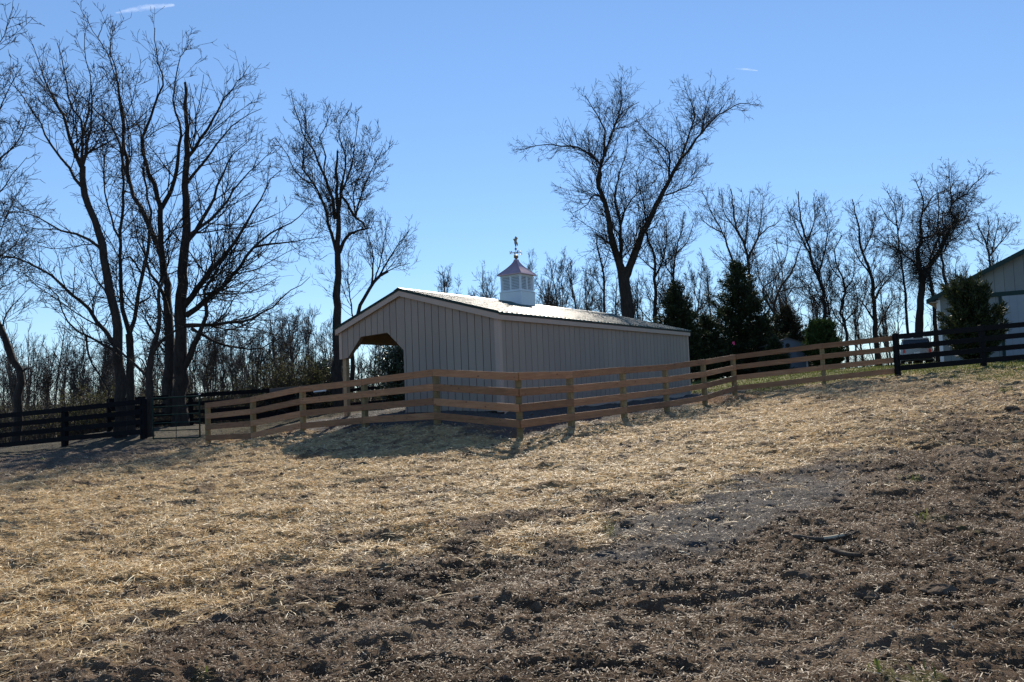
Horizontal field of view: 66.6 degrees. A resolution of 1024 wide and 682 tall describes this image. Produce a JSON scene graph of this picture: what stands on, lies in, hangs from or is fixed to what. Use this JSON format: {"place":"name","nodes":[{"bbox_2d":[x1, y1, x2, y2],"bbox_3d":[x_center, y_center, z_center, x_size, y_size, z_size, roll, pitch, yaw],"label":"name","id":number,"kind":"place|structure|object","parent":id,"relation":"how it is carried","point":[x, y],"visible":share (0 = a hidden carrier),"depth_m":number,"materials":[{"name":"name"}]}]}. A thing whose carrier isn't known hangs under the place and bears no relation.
{"place":"outdoors","nodes":[
{"label":"outdoors","id":0,"kind":"place"},
{"bbox_2d":[0,360,1023,681],"bbox_3d":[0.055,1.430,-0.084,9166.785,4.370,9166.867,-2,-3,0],"label":"ground","id":1,"kind":"structure","parent":0,"point":[124,448],"depth_m":7.08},
{"bbox_2d":[0,350,29,409],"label":"bare tree","id":2,"kind":"object","parent":1,"relation":"on","point":[8,390],"visible":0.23,"depth_m":55.79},
{"bbox_2d":[0,332,33,400],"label":"bare tree","id":3,"kind":"object","parent":1,"relation":"on","point":[11,383],"visible":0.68,"depth_m":40.84,"materials":[{"name":"grey plant"}]},
{"bbox_2d":[9,355,35,429],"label":"bare tree","id":4,"kind":"object","parent":1,"relation":"on","point":[26,392],"visible":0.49,"depth_m":41.31,"materials":[{"name":"grey plant"}]},
{"bbox_2d":[0,175,56,441],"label":"bare tree","id":5,"kind":"object","parent":1,"relation":"on","point":[20,385],"visible":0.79,"depth_m":32.07,"materials":[{"name":"brown plant"}]},
{"bbox_2d":[0,2,57,250],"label":"bare tree","id":6,"kind":"object","parent":1,"relation":"on","point":[15,145],"visible":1,"depth_m":26.71,"materials":[{"name":"brown plant"}]},
{"bbox_2d":[24,332,52,438],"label":"bare tree","id":7,"kind":"object","parent":1,"relation":"on","point":[35,390],"visible":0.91,"depth_m":38.18,"materials":[{"name":"brown plant"}]},
{"bbox_2d":[33,357,52,426],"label":"bare tree","id":8,"kind":"object","parent":1,"relation":"on","point":[44,367],"visible":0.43,"depth_m":41.52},
{"bbox_2d":[39,344,68,438],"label":"bare tree","id":9,"kind":"object","parent":1,"relation":"on","point":[48,377],"visible":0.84,"depth_m":39.83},
{"bbox_2d":[49,345,74,398],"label":"bare tree","id":10,"kind":"object","parent":1,"relation":"on","point":[62,383],"visible":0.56,"depth_m":45.86,"materials":[{"name":"brown plant"}]},
{"bbox_2d":[23,379,115,435],"bbox_3d":[-18.612,2.971,34.354,5.086,2.848,5.346,-2,-3,0],"label":"leafy shrub","id":11,"kind":"object","parent":1,"relation":"on","point":[91,411],"visible":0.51,"depth_m":33.62,"materials":[{"name":"green plant"}]},
{"bbox_2d":[60,344,85,404],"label":"bare tree","id":12,"kind":"object","parent":1,"relation":"on","point":[72,369],"visible":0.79,"depth_m":39.35,"materials":[{"name":"grey plant"}]},
{"bbox_2d":[0,398,146,447],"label":"painted fence","id":13,"kind":"object","parent":1,"relation":"on","point":[65,428],"visible":0.9,"depth_m":26.77,"materials":[{"name":"black wood"}]},
{"bbox_2d":[61,337,99,399],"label":"bare tree","id":14,"kind":"object","parent":1,"relation":"on","point":[78,377],"visible":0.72,"depth_m":39.75,"materials":[{"name":"grey plant"}]},
{"bbox_2d":[0,19,164,437],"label":"bare tree","id":15,"kind":"object","parent":1,"relation":"on","point":[118,366],"visible":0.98,"depth_m":27.75,"materials":[{"name":"brown plant"}]},
{"bbox_2d":[92,339,113,400],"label":"bare tree","id":16,"kind":"object","parent":1,"relation":"on","point":[98,359],"visible":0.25,"depth_m":51.98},
{"bbox_2d":[94,319,113,399],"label":"bare tree","id":17,"kind":"object","parent":1,"relation":"on","point":[106,357],"visible":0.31,"depth_m":42.42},
{"bbox_2d":[90,337,125,397],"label":"bare tree","id":18,"kind":"object","parent":1,"relation":"on","point":[100,359],"visible":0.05,"depth_m":53.00,"materials":[{"name":"brown plant"}]},
{"bbox_2d":[99,350,139,393],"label":"bare tree","id":19,"kind":"object","parent":1,"relation":"on","point":[109,383],"visible":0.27,"depth_m":38.47,"materials":[{"name":"brown plant"}]},
{"bbox_2d":[63,0,182,430],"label":"bare tree","id":20,"kind":"object","parent":1,"relation":"on","point":[130,393],"visible":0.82,"depth_m":29.23,"materials":[{"name":"brown plant"}]},
{"bbox_2d":[77,225,202,437],"bbox_3d":[-12.925,-0.332,27.149,5.296,7.705,1.654,-3,-3,16],"label":"bare tree","id":21,"kind":"object","parent":1,"relation":"on","point":[155,345],"visible":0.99,"depth_m":26.88,"materials":[{"name":"brown plant"}]},
{"bbox_2d":[139,328,164,387],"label":"bare tree","id":22,"kind":"object","parent":1,"relation":"on","point":[155,371],"visible":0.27,"depth_m":42.53,"materials":[{"name":"brown plant"}]},
{"bbox_2d":[152,394,200,438],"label":"metal gate","id":23,"kind":"structure","parent":1,"relation":"on","point":[176,430],"depth_m":25.16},
{"bbox_2d":[0,360,353,442],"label":"undergrowth","id":24,"kind":"object","parent":1,"relation":"on","point":[46,425],"visible":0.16,"depth_m":35.87,"materials":[{"name":"brown plant"}]},
{"bbox_2d":[55,1,333,426],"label":"bare tree","id":25,"kind":"object","parent":1,"relation":"on","point":[178,358],"visible":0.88,"depth_m":31.12,"materials":[{"name":"brown plant"}]},
{"bbox_2d":[188,327,205,423],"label":"bare tree","id":26,"kind":"object","parent":1,"relation":"on","point":[194,362],"visible":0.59,"depth_m":38.94,"materials":[{"name":"brown plant"}]},
{"bbox_2d":[196,338,213,398],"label":"bare tree","id":27,"kind":"object","parent":1,"relation":"on","point":[203,377],"visible":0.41,"depth_m":53.28,"materials":[{"name":"brown plant"}]},
{"bbox_2d":[193,328,224,422],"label":"bare tree","id":28,"kind":"object","parent":1,"relation":"on","point":[204,370],"visible":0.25,"depth_m":41.70,"materials":[{"name":"brown plant"}]},
{"bbox_2d":[199,309,227,422],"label":"bare tree","id":29,"kind":"object","parent":1,"relation":"on","point":[211,350],"visible":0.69,"depth_m":36.96,"materials":[{"name":"brown plant"}]},
{"bbox_2d":[202,314,240,421],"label":"bare tree","id":30,"kind":"object","parent":1,"relation":"on","point":[223,376],"visible":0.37,"depth_m":39.46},
{"bbox_2d":[211,613,232,624],"bbox_3d":[-2.058,1.992,5.530,0.145,0.120,0.120,-1,-4,-20],"label":"soil clod","id":31,"kind":"object","parent":1,"relation":"on","point":[219,617],"visible":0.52,"depth_m":5.51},
{"bbox_2d":[222,340,245,387],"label":"bare tree","id":32,"kind":"object","parent":1,"relation":"on","point":[233,362],"visible":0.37,"depth_m":39.66,"materials":[{"name":"brown plant"}]},
{"bbox_2d":[214,315,255,420],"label":"bare tree","id":33,"kind":"object","parent":1,"relation":"on","point":[229,369],"visible":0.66,"depth_m":37.80,"materials":[{"name":"brown plant"}]},
{"bbox_2d":[232,328,247,389],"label":"bare tree","id":34,"kind":"object","parent":1,"relation":"on","point":[242,373],"visible":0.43,"depth_m":52.98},
{"bbox_2d":[106,384,392,431],"bbox_3d":[-10.003,2.707,34.270,14.340,2.117,0.704,1,-5,-45],"label":"painted fence","id":35,"kind":"object","parent":1,"relation":"on","point":[191,410],"visible":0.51,"depth_m":32.33,"materials":[{"name":"black wood"}]},
{"bbox_2d":[242,339,264,387],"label":"bare tree","id":36,"kind":"object","parent":1,"relation":"on","point":[248,374],"visible":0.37,"depth_m":39.64,"materials":[{"name":"brown plant"}]},
{"bbox_2d":[221,377,300,420],"bbox_3d":[-12.058,3.020,36.927,3.721,3.086,4.924,0,-4,-32],"label":"leafy shrub","id":37,"kind":"object","parent":1,"relation":"on","point":[252,393],"visible":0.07,"depth_m":36.83,"materials":[{"name":"green plant"}]},
{"bbox_2d":[245,342,281,385],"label":"bare tree","id":38,"kind":"object","parent":1,"relation":"on","point":[267,355],"visible":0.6,"depth_m":38.07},
{"bbox_2d":[247,323,280,393],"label":"bare tree","id":39,"kind":"object","parent":1,"relation":"on","point":[259,351],"visible":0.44,"depth_m":39.19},
{"bbox_2d":[209,346,342,421],"bbox_3d":[-10.402,2.065,36.952,5.913,3.994,7.724,-2,-3,0],"label":"leafy shrub","id":40,"kind":"object","parent":1,"relation":"on","point":[283,379],"visible":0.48,"depth_m":35.47,"materials":[{"name":"green plant"}]},
{"bbox_2d":[257,314,295,411],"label":"bare tree","id":41,"kind":"object","parent":1,"relation":"on","point":[279,341],"visible":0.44,"depth_m":40.22,"materials":[{"name":"brown plant"}]},
{"bbox_2d":[261,305,314,376],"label":"bare tree","id":42,"kind":"object","parent":1,"relation":"on","point":[287,352],"visible":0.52,"depth_m":46.85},
{"bbox_2d":[272,303,307,374],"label":"bare tree","id":43,"kind":"object","parent":1,"relation":"on","point":[297,336],"visible":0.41,"depth_m":55.81,"materials":[{"name":"brown plant"}]},
{"bbox_2d":[297,307,321,372],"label":"bare tree","id":44,"kind":"object","parent":1,"relation":"on","point":[308,336],"visible":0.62,"depth_m":50.40,"materials":[{"name":"brown plant"}]},
{"bbox_2d":[302,325,332,366],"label":"bare tree","id":45,"kind":"object","parent":1,"relation":"on","point":[319,342],"visible":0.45,"depth_m":48.99,"materials":[{"name":"brown plant"}]},
{"bbox_2d":[302,360,332,407],"bbox_3d":[-9.015,2.153,37.035,1.887,2.615,2.036,-2,-3,0],"label":"dark shrub","id":46,"kind":"object","parent":1,"relation":"on","point":[322,363],"visible":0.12,"depth_m":36.77,"materials":[{"name":"green plant"}]},
{"bbox_2d":[262,87,398,406],"bbox_3d":[-7.838,-3.944,34.061,5.706,15.138,4.039,-1,-3,-17],"label":"bare tree","id":47,"kind":"object","parent":1,"relation":"on","point":[336,370],"visible":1,"depth_m":34.13,"materials":[{"name":"brown plant"}]},
{"bbox_2d":[310,203,420,399],"bbox_3d":[-8.074,-1.769,44.173,6.113,11.842,4.204,-2,-3,0],"label":"bare tree","id":48,"kind":"object","parent":1,"relation":"on","point":[360,304],"visible":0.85,"depth_m":44.19,"materials":[{"name":"brown plant"}]},
{"bbox_2d":[350,384,387,402],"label":"undergrowth","id":49,"kind":"object","parent":1,"relation":"on","point":[369,399],"visible":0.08,"depth_m":42.56,"materials":[{"name":"green plant"}]},
{"bbox_2d":[369,345,386,400],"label":"bare tree","id":50,"kind":"object","parent":1,"relation":"on","point":[376,348],"visible":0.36,"depth_m":41.87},
{"bbox_2d":[362,345,404,401],"bbox_3d":[-5.200,1.333,35.098,3.096,3.300,2.988,-2,-3,0],"label":"holly","id":51,"kind":"object","parent":1,"relation":"on","point":[393,358],"visible":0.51,"depth_m":34.59,"materials":[{"name":"green plant"}]},
{"bbox_2d":[436,263,461,294],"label":"bare tree","id":52,"kind":"object","parent":1,"relation":"on","point":[444,283],"visible":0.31,"depth_m":60.20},
{"bbox_2d":[467,260,499,298],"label":"bare tree","id":53,"kind":"object","parent":1,"relation":"on","point":[488,284],"visible":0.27,"depth_m":60.05,"materials":[{"name":"brown plant"}]},
{"bbox_2d":[0,240,998,419],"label":"distant wood","id":54,"kind":"object","parent":1,"relation":"on","point":[356,377],"visible":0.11,"depth_m":71.77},
{"bbox_2d":[0,366,1023,681],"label":"straw","id":55,"kind":"object","parent":1,"relation":"on","point":[126,566],"visible":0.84,"depth_m":10.29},
{"bbox_2d":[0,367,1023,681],"bbox_3d":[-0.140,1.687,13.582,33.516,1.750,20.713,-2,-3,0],"label":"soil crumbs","id":56,"kind":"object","parent":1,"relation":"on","point":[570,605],"visible":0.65,"depth_m":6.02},
{"bbox_2d":[0,366,1023,681],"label":"hay bits","id":57,"kind":"object","parent":1,"relation":"on","point":[746,600],"visible":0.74,"depth_m":5.36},
{"bbox_2d":[334,236,690,416],"bbox_3d":[0.883,-0.482,26.999,5.990,6.314,13.270,-4,-4,34],"label":"run in shed","id":58,"kind":"object","parent":1,"relation":"on","point":[515,328],"visible":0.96,"depth_m":22.07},
{"bbox_2d":[526,249,544,304],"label":"bare tree","id":59,"kind":"object","parent":1,"relation":"on","point":[528,266],"visible":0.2,"depth_m":62.42,"materials":[{"name":"brown plant"}]},
{"bbox_2d":[530,601,541,611],"bbox_3d":[0.170,1.838,5.372,0.083,0.088,0.065,-3,-4,21],"label":"soil clod","id":60,"kind":"object","parent":1,"relation":"on","point":[536,606],"visible":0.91,"depth_m":5.35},
{"bbox_2d":[205,336,894,442],"bbox_3d":[1.191,1.480,21.294,21.950,2.857,9.725,-2,-3,0],"label":"board fence","id":61,"kind":"object","parent":1,"relation":"on","point":[519,408],"visible":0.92,"depth_m":20.52,"materials":[{"name":"brown wood"}]},
{"bbox_2d":[526,246,580,307],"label":"bare tree","id":62,"kind":"object","parent":1,"relation":"on","point":[559,267],"visible":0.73,"depth_m":57.38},
{"bbox_2d":[546,253,597,311],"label":"bare tree","id":63,"kind":"object","parent":1,"relation":"on","point":[572,291],"visible":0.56,"depth_m":56.44,"materials":[{"name":"brown plant"}]},
{"bbox_2d":[574,256,605,311],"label":"bare tree","id":64,"kind":"object","parent":1,"relation":"on","point":[586,280],"visible":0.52,"depth_m":58.47,"materials":[{"name":"brown plant"}]},
{"bbox_2d":[577,234,616,312],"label":"bare tree","id":65,"kind":"object","parent":1,"relation":"on","point":[603,278],"visible":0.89,"depth_m":44.17,"materials":[{"name":"brown plant"}]},
{"bbox_2d":[605,271,635,314],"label":"bare tree","id":66,"kind":"object","parent":1,"relation":"on","point":[616,312],"visible":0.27,"depth_m":59.09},
{"bbox_2d":[508,64,763,317],"bbox_3d":[6.909,-6.879,45.338,14.081,19.573,8.006,-2,-3,0],"label":"bare tree","id":67,"kind":"object","parent":1,"relation":"on","point":[624,273],"visible":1,"depth_m":45.93,"materials":[{"name":"brown plant"}]},
{"bbox_2d":[630,271,650,320],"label":"bare tree","id":68,"kind":"object","parent":1,"relation":"on","point":[636,297],"visible":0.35,"depth_m":60.14,"materials":[{"name":"brown plant"}]},
{"bbox_2d":[627,200,705,322],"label":"bare tree","id":69,"kind":"object","parent":1,"relation":"on","point":[671,259],"visible":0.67,"depth_m":52.30,"materials":[{"name":"brown plant"}]},
{"bbox_2d":[650,280,726,380],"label":"cedar","id":70,"kind":"object","parent":1,"relation":"on","point":[678,312],"visible":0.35,"depth_m":45.49,"materials":[{"name":"green plant"}]},
{"bbox_2d":[689,247,715,316],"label":"bare tree","id":71,"kind":"object","parent":1,"relation":"on","point":[706,277],"visible":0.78,"depth_m":58.21,"materials":[{"name":"brown plant"}]},
{"bbox_2d":[683,260,726,321],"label":"bare tree","id":72,"kind":"object","parent":1,"relation":"on","point":[699,293],"visible":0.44,"depth_m":60.80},
{"bbox_2d":[689,313,755,380],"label":"cedar","id":73,"kind":"object","parent":1,"relation":"on","point":[706,319],"visible":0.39,"depth_m":46.36,"materials":[{"name":"green plant"}]},
{"bbox_2d":[692,180,794,316],"bbox_3d":[16.448,-4.583,54.660,6.733,14.660,5.202,-2,-3,0],"label":"bare tree","id":74,"kind":"object","parent":1,"relation":"on","point":[749,256],"visible":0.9,"depth_m":54.50,"materials":[{"name":"brown plant"}]},
{"bbox_2d":[704,254,791,376],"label":"cedar","id":75,"kind":"object","parent":1,"relation":"on","point":[739,325],"visible":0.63,"depth_m":47.30,"materials":[{"name":"green plant"}]},
{"bbox_2d":[757,335,797,371],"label":"cedar","id":76,"kind":"object","parent":1,"relation":"on","point":[774,343],"visible":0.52,"depth_m":43.32,"materials":[{"name":"green plant"}]},
{"bbox_2d":[766,245,798,315],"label":"bare tree","id":77,"kind":"object","parent":1,"relation":"on","point":[785,297],"visible":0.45,"depth_m":62.23,"materials":[{"name":"brown plant"}]},
{"bbox_2d":[759,338,807,368],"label":"garden shed","id":78,"kind":"structure","parent":1,"relation":"on","point":[788,342],"depth_m":44.94,"materials":[{"name":"grey"}]},
{"bbox_2d":[746,228,826,334],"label":"bare tree","id":79,"kind":"object","parent":1,"relation":"on","point":[766,286],"visible":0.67,"depth_m":56.32,"materials":[{"name":"brown plant"}]},
{"bbox_2d":[773,304,813,366],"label":"cedar","id":80,"kind":"object","parent":1,"relation":"on","point":[787,317],"visible":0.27,"depth_m":49.64,"materials":[{"name":"green plant"}]},
{"bbox_2d":[781,569,811,582],"bbox_3d":[2.021,1.689,5.529,0.220,0.141,0.182,-2,-3,0],"label":"soil clod","id":81,"kind":"object","parent":1,"relation":"on","point":[803,574],"visible":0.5,"depth_m":5.51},
{"bbox_2d":[772,190,843,318],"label":"bare tree","id":82,"kind":"object","parent":1,"relation":"on","point":[817,272],"visible":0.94,"depth_m":50.26,"materials":[{"name":"brown plant"}]},
{"bbox_2d":[800,282,826,342],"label":"bare tree","id":83,"kind":"object","parent":1,"relation":"on","point":[814,308],"visible":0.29,"depth_m":59.98,"materials":[{"name":"brown plant"}]},
{"bbox_2d":[796,257,841,329],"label":"bare tree","id":84,"kind":"object","parent":1,"relation":"on","point":[829,271],"visible":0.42,"depth_m":57.94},
{"bbox_2d":[800,317,841,365],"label":"arborvitae","id":85,"kind":"object","parent":1,"relation":"on","point":[818,331],"visible":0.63,"depth_m":43.61,"materials":[{"name":"green plant"}]},
{"bbox_2d":[793,530,858,542],"bbox_3d":[2.632,1.625,6.462,0.559,0.076,0.191,-2,-3,0],"label":"stick","id":86,"kind":"object","parent":1,"relation":"on","point":[840,535],"visible":1,"depth_m":6.44,"materials":[{"name":"wood"}]},
{"bbox_2d":[730,348,935,376],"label":"undergrowth","id":87,"kind":"object","parent":1,"relation":"on","point":[864,358],"visible":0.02,"depth_m":52.61,"materials":[{"name":"brown plant"}]},
{"bbox_2d":[806,230,871,367],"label":"bare tree","id":88,"kind":"object","parent":1,"relation":"on","point":[842,300],"visible":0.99,"depth_m":48.16,"materials":[{"name":"brown plant"}]},
{"bbox_2d":[830,336,848,369],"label":"arborvitae","id":89,"kind":"object","parent":1,"relation":"on","point":[838,359],"visible":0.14,"depth_m":44.53,"materials":[{"name":"green plant"}]},
{"bbox_2d":[829,547,864,559],"bbox_3d":[2.522,1.596,5.889,0.069,0.085,0.377,-1,-4,-20],"label":"stick","id":90,"kind":"object","parent":1,"relation":"on","point":[835,550],"visible":1,"depth_m":5.85,"materials":[{"name":"wood"}]},
{"bbox_2d":[835,292,869,366],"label":"bare tree","id":91,"kind":"object","parent":1,"relation":"on","point":[856,329],"visible":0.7,"depth_m":57.80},
{"bbox_2d":[854,589,879,600],"bbox_3d":[2.246,1.617,4.905,0.158,0.107,0.119,-2,-3,0],"label":"soil clod","id":92,"kind":"object","parent":1,"relation":"on","point":[861,594],"visible":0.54,"depth_m":4.90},
{"bbox_2d":[834,198,916,365],"bbox_3d":[24.354,-3.958,52.630,5.322,12.067,4.335,-3,-3,17],"label":"bare tree","id":93,"kind":"object","parent":1,"relation":"on","point":[873,298],"visible":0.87,"depth_m":52.19,"materials":[{"name":"brown plant"}]},
{"bbox_2d":[872,298,896,364],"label":"bare tree","id":94,"kind":"object","parent":1,"relation":"on","point":[886,332],"visible":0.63,"depth_m":58.16,"materials":[{"name":"brown plant"}]},
{"bbox_2d":[860,182,922,363],"bbox_3d":[23.192,-3.976,47.363,3.777,11.394,3.371,-1,-4,-23],"label":"bare tree","id":95,"kind":"object","parent":1,"relation":"on","point":[898,206],"visible":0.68,"depth_m":47.25,"materials":[{"name":"brown plant"}]},
{"bbox_2d":[900,337,932,363],"bbox_3d":[21.786,0.586,42.164,1.789,1.464,3.814,-4,-4,24],"label":"parked suv","id":96,"kind":"object","parent":1,"relation":"on","point":[916,350],"visible":0.47,"depth_m":40.64,"materials":[{"name":"paint"}]},
{"bbox_2d":[858,157,998,363],"bbox_3d":[23.840,-4.657,43.745,7.263,12.374,6.310,-2,-3,0],"label":"vine clad tree","id":97,"kind":"object","parent":1,"relation":"on","point":[922,277],"visible":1,"depth_m":43.71,"materials":[{"name":"brown plant"}]},
{"bbox_2d":[895,198,963,361],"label":"bare tree","id":98,"kind":"object","parent":1,"relation":"on","point":[935,326],"visible":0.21,"depth_m":47.08,"materials":[{"name":"brown plant"}]},
{"bbox_2d":[920,583,957,596],"bbox_3d":[2.688,1.571,4.895,0.220,0.080,0.164,-3,-4,21],"label":"soil clod","id":99,"kind":"object","parent":1,"relation":"on","point":[933,589],"visible":0.85,"depth_m":4.89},
{"bbox_2d":[925,198,982,300],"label":"bare tree","id":100,"kind":"object","parent":1,"relation":"on","point":[949,275],"visible":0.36,"depth_m":50.29,"materials":[{"name":"brown plant"}]},
{"bbox_2d":[943,555,967,563],"bbox_3d":[3.159,1.562,5.533,0.178,0.068,0.133,-2,-3,0],"label":"soil clod","id":101,"kind":"object","parent":1,"relation":"on","point":[959,559],"visible":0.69,"depth_m":5.52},
{"bbox_2d":[892,322,1023,376],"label":"painted fence","id":102,"kind":"object","parent":1,"relation":"on","point":[982,350],"visible":0.88,"depth_m":24.80,"materials":[{"name":"black wood"}]},
{"bbox_2d":[936,269,1012,359],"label":"juniper","id":103,"kind":"object","parent":1,"relation":"on","point":[968,301],"visible":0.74,"depth_m":32.67,"materials":[{"name":"green plant"}]},
{"bbox_2d":[926,249,1023,361],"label":"barn","id":104,"kind":"structure","parent":1,"relation":"on","point":[1006,276],"depth_m":36.47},
{"bbox_2d":[998,294,1023,355],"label":"sliding door","id":105,"kind":"structure","parent":104,"relation":"in","point":[1015,310],"depth_m":36.27,"materials":[{"name":"paint"}]},
{"bbox_2d":[965,210,1020,270],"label":"bare tree","id":106,"kind":"object","parent":1,"relation":"on","point":[987,243],"visible":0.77,"depth_m":62.40,"materials":[{"name":"brown plant"}]},
{"bbox_2d":[982,577,1015,586],"bbox_3d":[3.089,1.534,4.928,0.163,0.086,0.170,1,-4,-41],"label":"soil clod","id":107,"kind":"object","parent":1,"relation":"on","point":[1005,581],"visible":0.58,"depth_m":4.91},
{"bbox_2d":[0,0,1023,403],"label":"sky","id":108,"kind":"structure","parent":0,"point":[856,96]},
{"bbox_2d":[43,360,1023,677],"bbox_3d":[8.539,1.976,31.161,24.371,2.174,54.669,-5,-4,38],"label":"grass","id":109,"kind":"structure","parent":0,"point":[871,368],"depth_m":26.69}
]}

